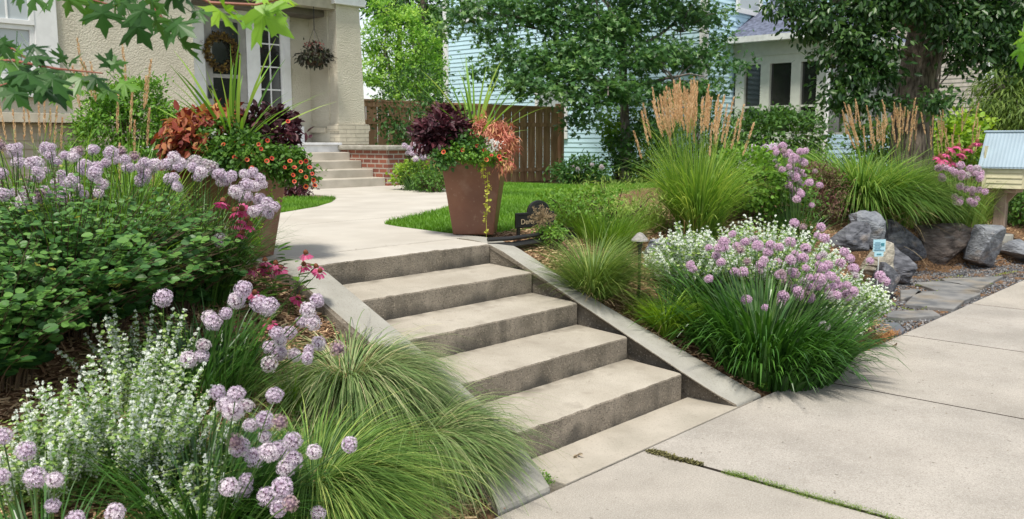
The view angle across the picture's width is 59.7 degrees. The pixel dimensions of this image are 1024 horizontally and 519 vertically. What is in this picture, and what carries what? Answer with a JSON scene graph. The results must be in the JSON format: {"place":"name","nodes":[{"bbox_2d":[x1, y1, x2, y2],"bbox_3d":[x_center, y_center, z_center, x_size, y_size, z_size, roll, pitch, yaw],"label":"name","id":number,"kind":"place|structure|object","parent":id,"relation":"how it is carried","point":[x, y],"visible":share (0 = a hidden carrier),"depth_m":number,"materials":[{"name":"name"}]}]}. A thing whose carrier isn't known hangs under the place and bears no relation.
{"place":"outdoors","nodes":[
{"label":"outdoors","id":0,"kind":"place"},
{"bbox_2d":[0,31,143,112],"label":"maple branch","id":1,"kind":"object","parent":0,"point":[20,83],"visible":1,"depth_m":2.32,"materials":[{"name":"green plant"}]},
{"bbox_2d":[11,0,212,62],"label":"maple branch","id":2,"kind":"object","parent":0,"point":[138,21],"visible":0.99,"depth_m":2.30,"materials":[{"name":"green plant"}]},
{"bbox_2d":[0,105,281,387],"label":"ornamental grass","id":3,"kind":"object","parent":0,"point":[108,211],"depth_m":4.17,"materials":[{"name":"plant"}]},
{"bbox_2d":[197,0,299,49],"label":"maple branch","id":4,"kind":"object","parent":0,"point":[260,16],"visible":1,"depth_m":2.33,"materials":[{"name":"green plant"}]},
{"bbox_2d":[242,185,469,269],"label":"front path","id":5,"kind":"structure","parent":0,"point":[350,218],"depth_m":7.93,"materials":[{"name":"concrete"}]},
{"bbox_2d":[150,40,333,259],"bbox_3d":[-1.678,-0.671,5.449,1.303,1.333,1.039,7,10,42],"label":"planter","id":6,"kind":"object","parent":5,"relation":"on","point":[278,165],"visible":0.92,"depth_m":5.29,"materials":[{"name":"brown"}]},
{"bbox_2d":[390,142,431,190],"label":"allium","id":7,"kind":"object","parent":5,"relation":"on","point":[410,186],"visible":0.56,"depth_m":12.83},
{"bbox_2d":[406,55,547,236],"bbox_3d":[-0.284,-0.916,6.977,1.154,1.420,1.143,-1,8,-8],"label":"planter","id":8,"kind":"object","parent":5,"relation":"on","point":[471,156],"visible":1,"depth_m":6.75,"materials":[{"name":"brown ceramic"}]},
{"bbox_2d":[359,0,441,133],"label":"sky","id":9,"kind":"structure","parent":0,"point":[366,96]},
{"bbox_2d":[0,144,1023,518],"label":"ground","id":10,"kind":"structure","parent":0,"point":[924,262],"depth_m":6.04,"materials":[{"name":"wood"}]},
{"bbox_2d":[0,404,66,517],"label":"calamint","id":11,"kind":"object","parent":10,"relation":"on","point":[19,429],"visible":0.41,"depth_m":3.06,"materials":[{"name":"green plant"}]},
{"bbox_2d":[0,139,116,238],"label":"allium","id":12,"kind":"object","parent":10,"relation":"on","point":[14,150],"visible":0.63,"depth_m":4.05,"materials":[{"name":"plant"}]},
{"bbox_2d":[0,377,120,513],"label":"calamint","id":13,"kind":"object","parent":10,"relation":"on","point":[58,460],"visible":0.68,"depth_m":3.13,"materials":[{"name":"green plant"}]},
{"bbox_2d":[0,232,125,393],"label":"leafy shrub","id":14,"kind":"object","parent":10,"relation":"on","point":[27,342],"visible":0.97,"depth_m":3.57,"materials":[{"name":"green plant"}]},
{"bbox_2d":[0,102,136,208],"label":"reed grass","id":15,"kind":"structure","parent":10,"relation":"on","point":[45,129],"depth_m":4.90,"materials":[{"name":"plant"}]},
{"bbox_2d":[2,142,172,240],"bbox_3d":[-2.272,-0.212,4.600,1.330,0.789,1.266,7,10,42],"label":"allium","id":16,"kind":"object","parent":10,"relation":"on","point":[74,155],"visible":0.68,"depth_m":4.35,"materials":[{"name":"plant"}]},
{"bbox_2d":[0,427,175,518],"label":"allium","id":17,"kind":"object","parent":10,"relation":"on","point":[34,475],"visible":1,"depth_m":2.47,"materials":[{"name":"plant"}]},
{"bbox_2d":[4,38,199,211],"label":"reed grass","id":18,"kind":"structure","parent":10,"relation":"on","point":[147,79],"depth_m":5.22,"materials":[{"name":"plant"}]},
{"bbox_2d":[46,69,182,184],"bbox_3d":[-3.873,-1.201,9.178,1.182,1.495,1.457,7,10,42],"label":"shrub","id":19,"kind":"object","parent":10,"relation":"on","point":[106,105],"visible":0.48,"depth_m":8.95,"materials":[{"name":"green plant"}]},
{"bbox_2d":[0,164,230,270],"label":"leafy shrub","id":20,"kind":"object","parent":10,"relation":"on","point":[156,216],"visible":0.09,"depth_m":4.32,"materials":[{"name":"green plant"}]},
{"bbox_2d":[19,341,219,504],"bbox_3d":[-1.439,0.604,3.366,0.714,0.585,0.713,7,10,42],"label":"calamint","id":21,"kind":"object","parent":10,"relation":"on","point":[132,430],"visible":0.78,"depth_m":3.24,"materials":[{"name":"green plant"}]},
{"bbox_2d":[0,164,245,340],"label":"leafy shrub","id":22,"kind":"object","parent":10,"relation":"on","point":[141,270],"visible":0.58,"depth_m":3.91,"materials":[{"name":"green plant"}]},
{"bbox_2d":[55,293,198,419],"bbox_3d":[-1.575,0.411,3.718,0.583,0.559,0.509,7,10,42],"label":"calamint","id":23,"kind":"object","parent":10,"relation":"on","point":[115,340],"visible":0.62,"depth_m":3.69,"materials":[{"name":"green plant"}]},
{"bbox_2d":[43,145,231,248],"bbox_3d":[-2.016,-0.209,4.701,1.281,0.787,1.254,0,8,-1],"label":"allium","id":24,"kind":"object","parent":10,"relation":"on","point":[144,167],"visible":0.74,"depth_m":4.47,"materials":[{"name":"plant"}]},
{"bbox_2d":[152,288,172,372],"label":"allium","id":25,"kind":"object","parent":10,"relation":"on","point":[163,297],"visible":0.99,"depth_m":3.59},
{"bbox_2d":[86,195,259,315],"bbox_3d":[-1.739,-0.031,4.519,0.900,0.595,0.932,7,10,42],"label":"leafy shrub","id":26,"kind":"object","parent":10,"relation":"on","point":[185,296],"visible":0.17,"depth_m":4.44,"materials":[{"name":"green plant"}]},
{"bbox_2d":[72,299,288,423],"bbox_3d":[-1.421,0.435,3.874,0.914,0.522,0.943,-3,8,-24],"label":"allium","id":27,"kind":"object","parent":10,"relation":"on","point":[202,352],"visible":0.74,"depth_m":3.92,"materials":[{"name":"plant"}]},
{"bbox_2d":[123,380,255,517],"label":"calamint","id":28,"kind":"object","parent":10,"relation":"on","point":[173,439],"visible":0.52,"depth_m":3.28,"materials":[{"name":"green plant"}]},
{"bbox_2d":[26,383,358,518],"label":"allium","id":29,"kind":"object","parent":10,"relation":"on","point":[268,451],"visible":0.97,"depth_m":3.03,"materials":[{"name":"plant"}]},
{"bbox_2d":[143,448,262,518],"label":"calamint","id":30,"kind":"object","parent":10,"relation":"on","point":[214,483],"visible":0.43,"depth_m":3.12,"materials":[{"name":"green plant"}]},
{"bbox_2d":[0,0,407,196],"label":"beige house","id":31,"kind":"structure","parent":10,"relation":"on","point":[339,131],"depth_m":14.17,"materials":[{"name":"paint"}]},
{"bbox_2d":[0,0,34,25],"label":"window","id":32,"kind":"structure","parent":31,"relation":"in","point":[9,14],"depth_m":11.20,"materials":[{"name":"white glass"}]},
{"bbox_2d":[0,23,35,76],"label":"window","id":33,"kind":"structure","parent":31,"relation":"in","point":[10,30],"depth_m":11.29,"materials":[{"name":"white glass"}]},
{"bbox_2d":[202,30,240,72],"bbox_3d":[-4.561,-3.272,14.041,0.196,0.668,0.696,7,10,42],"label":"wreath","id":34,"kind":"object","parent":31,"relation":"attached to","point":[227,39],"visible":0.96,"depth_m":13.99,"materials":[{"name":"brown plant"}]},
{"bbox_2d":[203,11,247,108],"bbox_3d":[-4.531,-2.875,14.191,0.102,2.040,0.725,7,10,42],"label":"door","id":35,"kind":"structure","parent":31,"relation":"in","point":[220,50],"depth_m":14.16,"materials":[{"name":"white glass"}]},
{"bbox_2d":[257,25,284,108],"bbox_3d":[-4.003,-3.184,14.766,0.055,1.580,0.488,7,10,42],"label":"window","id":36,"kind":"structure","parent":31,"relation":"in","point":[275,90],"depth_m":14.80,"materials":[{"name":"white glass"}]},
{"bbox_2d":[293,7,337,70],"bbox_3d":[-3.215,-3.594,14.550,0.698,1.029,0.680,-1,8,-4],"label":"hanging basket","id":37,"kind":"object","parent":31,"relation":"hanging from","point":[316,57],"visible":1,"depth_m":14.52,"materials":[{"name":"green plant"}]},
{"bbox_2d":[114,154,307,308],"bbox_3d":[-1.671,-0.151,4.704,1.297,0.813,1.277,-2,8,-13],"label":"allium","id":38,"kind":"object","parent":10,"relation":"on","point":[260,202],"visible":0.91,"depth_m":4.41,"materials":[{"name":"plant"}]},
{"bbox_2d":[167,308,274,366],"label":"leafy shrub","id":39,"kind":"object","parent":10,"relation":"on","point":[220,341],"visible":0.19,"depth_m":4.21,"materials":[{"name":"green plant"}]},
{"bbox_2d":[96,280,346,408],"bbox_3d":[-1.282,0.359,4.045,1.070,0.618,0.880,-1,8,-9],"label":"allium","id":40,"kind":"object","parent":10,"relation":"on","point":[266,306],"visible":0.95,"depth_m":3.85,"materials":[{"name":"plant"}]},
{"bbox_2d":[214,197,256,305],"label":"coneflower","id":41,"kind":"object","parent":10,"relation":"on","point":[249,225],"visible":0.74,"depth_m":4.38,"materials":[{"name":"pink plant"}]},
{"bbox_2d":[227,265,302,329],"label":"coneflower","id":42,"kind":"object","parent":10,"relation":"on","point":[291,299],"visible":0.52,"depth_m":4.55,"materials":[{"name":"green plant"}]},
{"bbox_2d":[246,242,292,297],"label":"coneflower","id":43,"kind":"object","parent":10,"relation":"on","point":[264,263],"visible":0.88,"depth_m":4.82,"materials":[{"name":"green plant"}]},
{"bbox_2d":[271,249,326,314],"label":"coneflower","id":44,"kind":"object","parent":10,"relation":"on","point":[314,271],"visible":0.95,"depth_m":4.79,"materials":[{"name":"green plant"}]},
{"bbox_2d":[241,360,359,416],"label":"ornamental grass","id":45,"kind":"object","parent":10,"relation":"on","point":[293,407],"depth_m":4.06,"materials":[{"name":"plant"}]},
{"bbox_2d":[89,369,521,518],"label":"ornamental grass","id":46,"kind":"object","parent":10,"relation":"on","point":[370,491],"depth_m":3.44,"materials":[{"name":"plant"}]},
{"bbox_2d":[226,309,493,455],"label":"ornamental grass","id":47,"kind":"object","parent":10,"relation":"on","point":[396,371],"depth_m":4.13,"materials":[{"name":"plant"}]},
{"bbox_2d":[359,0,442,100],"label":"dark tree","id":48,"kind":"object","parent":10,"relation":"on","point":[423,5],"visible":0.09,"depth_m":32.95,"materials":[{"name":"green plant"}]},
{"bbox_2d":[359,0,456,144],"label":"lime tree","id":49,"kind":"object","parent":10,"relation":"on","point":[390,24],"visible":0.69,"depth_m":24.05,"materials":[{"name":"green plant"}]},
{"bbox_2d":[384,159,437,188],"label":"shrub","id":50,"kind":"object","parent":10,"relation":"on","point":[404,167],"visible":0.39,"depth_m":13.04,"materials":[{"name":"green plant"}]},
{"bbox_2d":[367,56,460,171],"bbox_3d":[-1.900,-2.581,16.375,1.720,2.340,2.063,7,10,42],"label":"shrub","id":51,"kind":"object","parent":10,"relation":"on","point":[400,128],"visible":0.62,"depth_m":16.10,"materials":[{"name":"green plant"}]},
{"bbox_2d":[188,179,659,235],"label":"lawn grass","id":52,"kind":"structure","parent":10,"relation":"on","point":[517,193],"depth_m":9.84,"materials":[{"name":"plant"}]},
{"bbox_2d":[405,164,445,191],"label":"shrub","id":53,"kind":"object","parent":10,"relation":"on","point":[430,186],"visible":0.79,"depth_m":12.49,"materials":[{"name":"green plant"}]},
{"bbox_2d":[295,374,587,518],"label":"ornamental grass","id":54,"kind":"object","parent":10,"relation":"on","point":[471,426],"depth_m":3.90,"materials":[{"name":"plant"}]},
{"bbox_2d":[358,99,563,181],"bbox_3d":[-1.406,-2.318,18.527,0.200,2.020,7.610,7,10,42],"label":"wood fence","id":55,"kind":"object","parent":10,"relation":"on","point":[538,150],"visible":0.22,"depth_m":20.30,"materials":[{"name":"brown wood"}]},
{"bbox_2d":[250,236,760,517],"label":"garden steps","id":56,"kind":"structure","parent":10,"relation":"on","point":[616,386],"depth_m":5.31,"materials":[{"name":"concrete"}]},
{"bbox_2d":[487,226,578,248],"bbox_3d":[0.201,-0.162,6.855,0.139,0.101,1.107,6,10,39],"label":"lawn edging","id":57,"kind":"object","parent":10,"relation":"on","point":[525,243],"visible":0.65,"depth_m":6.65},
{"bbox_2d":[515,200,553,240],"bbox_3d":[0.182,-0.260,7.029,0.375,0.410,0.028,-5,9,-35],"label":"address sign","id":58,"kind":"object","parent":10,"relation":"on","point":[522,220],"visible":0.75,"depth_m":6.98,"materials":[{"name":"black metal"}]},
{"bbox_2d":[527,204,556,228],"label":"dried flower","id":59,"kind":"object","parent":10,"relation":"on","point":[542,217],"visible":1,"depth_m":6.81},
{"bbox_2d":[531,220,572,250],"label":"shrub","id":60,"kind":"object","parent":10,"relation":"on","point":[552,234],"visible":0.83,"depth_m":6.84,"materials":[{"name":"green plant"}]},
{"bbox_2d":[542,149,613,184],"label":"shrub","id":61,"kind":"object","parent":10,"relation":"on","point":[580,162],"visible":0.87,"depth_m":17.81,"materials":[{"name":"green plant"}]},
{"bbox_2d":[525,181,633,231],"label":"shrub","id":62,"kind":"object","parent":10,"relation":"on","point":[551,197],"visible":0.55,"depth_m":7.46,"materials":[{"name":"green plant"}]},
{"bbox_2d":[423,0,762,182],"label":"lawn tree","id":63,"kind":"object","parent":10,"relation":"on","point":[596,50],"visible":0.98,"depth_m":18.80,"materials":[{"name":"green plant"}]},
{"bbox_2d":[517,208,685,309],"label":"ornamental grass","id":64,"kind":"object","parent":10,"relation":"on","point":[598,277],"depth_m":6.07,"materials":[{"name":"plant"}]},
{"bbox_2d":[543,193,666,254],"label":"ornamental grass","id":65,"kind":"object","parent":10,"relation":"on","point":[615,230],"depth_m":7.16,"materials":[{"name":"plant"}]},
{"bbox_2d":[547,167,677,230],"bbox_3d":[0.894,-0.502,7.736,1.110,0.614,1.210,3,8,21],"label":"shrub","id":66,"kind":"object","parent":10,"relation":"on","point":[635,212],"visible":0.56,"depth_m":7.60,"materials":[{"name":"green plant"}]},
{"bbox_2d":[586,80,649,180],"bbox_3d":[2.341,-2.940,20.421,1.689,2.337,1.757,-2,8,-12],"label":"shrub","id":67,"kind":"object","parent":10,"relation":"on","point":[608,129],"visible":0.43,"depth_m":20.22,"materials":[{"name":"green plant"}]},
{"bbox_2d":[579,108,683,181],"bbox_3d":[2.861,-2.508,20.001,2.037,1.777,2.773,7,10,42],"label":"shrub","id":68,"kind":"object","parent":10,"relation":"on","point":[622,151],"visible":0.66,"depth_m":19.48,"materials":[{"name":"green plant"}]},
{"bbox_2d":[592,186,677,232],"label":"ornamental grass","id":69,"kind":"object","parent":10,"relation":"on","point":[660,221],"depth_m":8.03,"materials":[{"name":"plant"}]},
{"bbox_2d":[613,282,718,345],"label":"ornamental grass","id":70,"kind":"object","parent":10,"relation":"on","point":[661,327],"depth_m":5.93,"materials":[{"name":"plant"}]},
{"bbox_2d":[442,0,905,175],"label":"blue house","id":71,"kind":"structure","parent":10,"relation":"on","point":[780,75],"depth_m":22.10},
{"bbox_2d":[736,0,762,15],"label":"window","id":72,"kind":"structure","parent":71,"relation":"in","point":[744,8],"depth_m":22.48,"materials":[{"name":"white glass"}]},
{"bbox_2d":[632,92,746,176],"bbox_3d":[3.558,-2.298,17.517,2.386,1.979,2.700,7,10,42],"label":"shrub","id":73,"kind":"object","parent":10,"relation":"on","point":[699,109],"visible":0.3,"depth_m":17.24,"materials":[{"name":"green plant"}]},
{"bbox_2d":[641,220,742,295],"bbox_3d":[1.352,0.024,6.715,0.753,0.644,0.783,7,10,42],"label":"calamint","id":74,"kind":"object","parent":10,"relation":"on","point":[680,248],"visible":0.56,"depth_m":6.57,"materials":[{"name":"white plant"}]},
{"bbox_2d":[615,77,792,242],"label":"reed grass","id":75,"kind":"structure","parent":10,"relation":"on","point":[701,197],"depth_m":7.69,"materials":[{"name":"plant"}]},
{"bbox_2d":[693,136,811,224],"bbox_3d":[2.199,-0.737,8.512,1.231,0.871,1.339,7,10,42],"label":"shrub","id":76,"kind":"object","parent":10,"relation":"on","point":[759,199],"visible":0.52,"depth_m":8.37,"materials":[{"name":"green plant"}]},
{"bbox_2d":[630,218,910,393],"bbox_3d":[1.713,0.266,6.048,1.953,1.048,1.981,7,10,42],"label":"allium","id":77,"kind":"object","parent":10,"relation":"on","point":[755,332],"visible":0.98,"depth_m":5.90,"materials":[{"name":"plant"}]},
{"bbox_2d":[704,213,850,308],"bbox_3d":[1.981,0.028,7.085,1.327,0.800,1.312,7,10,42],"label":"calamint","id":78,"kind":"object","parent":10,"relation":"on","point":[786,233],"visible":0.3,"depth_m":6.86,"materials":[{"name":"white plant"}]},
{"bbox_2d":[716,99,846,173],"bbox_3d":[4.964,-2.167,16.592,2.501,1.535,2.313,7,10,42],"label":"shrub","id":79,"kind":"object","parent":10,"relation":"on","point":[777,119],"visible":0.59,"depth_m":16.20,"materials":[{"name":"green plant"}]},
{"bbox_2d":[741,160,829,230],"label":"shrub","id":80,"kind":"object","parent":10,"relation":"on","point":[808,193],"visible":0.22,"depth_m":8.79,"materials":[{"name":"green plant"}]},
{"bbox_2d":[752,142,846,246],"bbox_3d":[2.659,-0.583,8.269,0.896,1.014,1.027,-3,8,-20],"label":"allium","id":81,"kind":"object","parent":10,"relation":"on","point":[797,194],"visible":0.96,"depth_m":8.21,"materials":[{"name":"plant"}]},
{"bbox_2d":[798,157,860,226],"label":"shrub","id":82,"kind":"object","parent":10,"relation":"on","point":[832,210],"visible":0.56,"depth_m":10.30,"materials":[{"name":"green plant"}]},
{"bbox_2d":[795,269,895,338],"bbox_3d":[2.542,0.342,6.890,0.761,0.578,0.711,-2,8,-12],"label":"calamint","id":83,"kind":"object","parent":10,"relation":"on","point":[877,299],"visible":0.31,"depth_m":6.68,"materials":[{"name":"white plant"}]},
{"bbox_2d":[828,221,870,251],"bbox_3d":[3.539,-0.233,9.215,0.635,0.321,0.371,-7,10,-41],"label":"boulder","id":84,"kind":"object","parent":10,"relation":"on","point":[853,236],"visible":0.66,"depth_m":9.06,"materials":[{"name":"stone"}]},
{"bbox_2d":[849,210,885,250],"bbox_3d":[3.753,-0.297,9.419,0.375,0.451,0.319,-1,8,-7],"label":"boulder","id":85,"kind":"object","parent":84,"relation":"on","point":[876,220],"visible":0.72,"depth_m":9.30,"materials":[{"name":"stone"}]},
{"bbox_2d":[821,112,891,170],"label":"shrub","id":86,"kind":"object","parent":10,"relation":"on","point":[869,144],"visible":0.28,"depth_m":14.29,"materials":[{"name":"green plant"}]},
{"bbox_2d":[866,262,899,298],"bbox_3d":[3.714,0.210,9.003,0.364,0.389,0.362,5,9,31],"label":"boulder","id":87,"kind":"object","parent":10,"relation":"on","point":[890,272],"visible":0.51,"depth_m":8.88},
{"bbox_2d":[860,241,894,275],"bbox_3d":[3.775,-0.012,9.114,0.298,0.343,0.464,7,10,43],"label":"boulder","id":88,"kind":"object","parent":87,"relation":"on","point":[888,255],"visible":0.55,"depth_m":9.01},
{"bbox_2d":[749,0,1023,182],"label":"old tree","id":89,"kind":"object","parent":10,"relation":"on","point":[931,27],"visible":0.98,"depth_m":11.89,"materials":[{"name":"green plant"}]},
{"bbox_2d":[842,98,948,235],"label":"reed grass","id":90,"kind":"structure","parent":10,"relation":"on","point":[907,216],"depth_m":11.15,"materials":[{"name":"plant"}]},
{"bbox_2d":[784,123,1013,259],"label":"ornamental grass","id":91,"kind":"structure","parent":10,"relation":"on","point":[883,198],"depth_m":10.68,"materials":[{"name":"plant"}]},
{"bbox_2d":[884,219,926,261],"bbox_3d":[4.809,-0.197,11.054,1.264,0.657,0.631,-2,8,-13],"label":"boulder","id":92,"kind":"object","parent":10,"relation":"on","point":[898,236],"visible":0.27,"depth_m":10.79,"materials":[{"name":"stone"}]},
{"bbox_2d":[893,246,917,283],"bbox_3d":[4.269,0.066,9.965,0.414,0.422,0.416,1,8,8],"label":"boulder","id":93,"kind":"object","parent":10,"relation":"on","point":[905,265],"visible":0.3,"depth_m":9.80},
{"bbox_2d":[887,310,939,321],"bbox_3d":[3.617,0.517,8.055,0.570,0.056,0.323,-1,8,-7],"label":"flagstone","id":94,"kind":"object","parent":10,"relation":"on","point":[907,315],"visible":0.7,"depth_m":7.98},
{"bbox_2d":[912,223,972,264],"bbox_3d":[5.460,-0.180,11.234,0.818,0.556,0.502,-1,8,-10],"label":"boulder","id":95,"kind":"object","parent":10,"relation":"on","point":[941,246],"visible":0.84,"depth_m":11.04,"materials":[{"name":"stone"}]},
{"bbox_2d":[905,291,979,312],"bbox_3d":[4.255,0.403,8.899,0.542,0.056,1.212,6,10,39],"label":"flagstone","id":96,"kind":"object","parent":10,"relation":"on","point":[951,301],"visible":0.78,"depth_m":8.76,"materials":[{"name":"stone"}]},
{"bbox_2d":[915,281,979,292],"bbox_3d":[4.657,0.308,9.601,0.475,0.056,0.672,0,8,-2],"label":"flagstone","id":97,"kind":"object","parent":10,"relation":"on","point":[944,286],"visible":0.66,"depth_m":9.54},
{"bbox_2d":[882,0,1022,142],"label":"house","id":98,"kind":"structure","parent":10,"relation":"on","point":[958,81],"depth_m":28.58,"materials":[{"name":"beige"}]},
{"bbox_2d":[932,139,983,222],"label":"coneflower","id":99,"kind":"object","parent":10,"relation":"on","point":[961,155],"visible":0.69,"depth_m":11.05,"materials":[{"name":"pink plant"}]},
{"bbox_2d":[902,102,1021,234],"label":"reed grass","id":100,"kind":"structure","parent":10,"relation":"on","point":[981,220],"depth_m":11.73,"materials":[{"name":"plant"}]},
{"bbox_2d":[935,161,991,222],"bbox_3d":[5.729,-0.829,11.568,1.009,0.947,2.830,6,10,36],"label":"allium","id":101,"kind":"object","parent":10,"relation":"on","point":[976,171],"visible":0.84,"depth_m":10.75,"materials":[{"name":"plant"}]},
{"bbox_2d":[933,106,1000,181],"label":"shrub","id":102,"kind":"object","parent":10,"relation":"on","point":[965,133],"visible":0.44,"depth_m":15.68,"materials":[{"name":"green plant"}]},
{"bbox_2d":[941,276,1002,289],"bbox_3d":[5.146,0.250,10.035,0.511,0.056,1.068,7,10,42],"label":"flagstone","id":103,"kind":"object","parent":10,"relation":"on","point":[980,283],"visible":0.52,"depth_m":9.94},
{"bbox_2d":[963,224,1005,266],"bbox_3d":[5.876,-0.149,11.075,0.469,0.565,0.438,-2,8,-15],"label":"boulder","id":104,"kind":"object","parent":10,"relation":"on","point":[984,245],"visible":0.98,"depth_m":10.98,"materials":[{"name":"stone"}]},
{"bbox_2d":[950,53,1023,133],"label":"willow like tree","id":105,"kind":"object","parent":10,"relation":"on","point":[1002,100],"visible":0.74,"depth_m":16.52,"materials":[{"name":"green plant"}]},
{"bbox_2d":[978,130,1023,244],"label":"little library","id":106,"kind":"structure","parent":10,"relation":"on","point":[1001,150],"depth_m":11.52,"materials":[{"name":"wood"}]},
{"bbox_2d":[989,189,1023,227],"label":"shrub","id":107,"kind":"object","parent":10,"relation":"on","point":[1016,213],"visible":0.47,"depth_m":12.77,"materials":[{"name":"green plant"}]},
{"bbox_2d":[1000,239,1023,261],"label":"boulder","id":108,"kind":"object","parent":10,"relation":"on","point":[1014,248],"visible":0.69,"depth_m":11.48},
{"bbox_2d":[494,280,1023,518],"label":"sidewalk","id":109,"kind":"structure","parent":0,"point":[958,460],"depth_m":4.59,"materials":[{"name":"concrete"}]},
{"bbox_2d":[646,448,706,465],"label":"weed","id":110,"kind":"object","parent":109,"relation":"on","point":[665,454],"visible":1,"depth_m":4.46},
{"bbox_2d":[721,469,913,518],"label":"weed","id":111,"kind":"object","parent":109,"relation":"on","point":[779,486],"visible":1,"depth_m":4.00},
{"bbox_2d":[866,258,1023,341],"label":"gravel","id":112,"kind":"structure","parent":0,"point":[964,273],"depth_m":10.20,"materials":[{"name":"gravel"}]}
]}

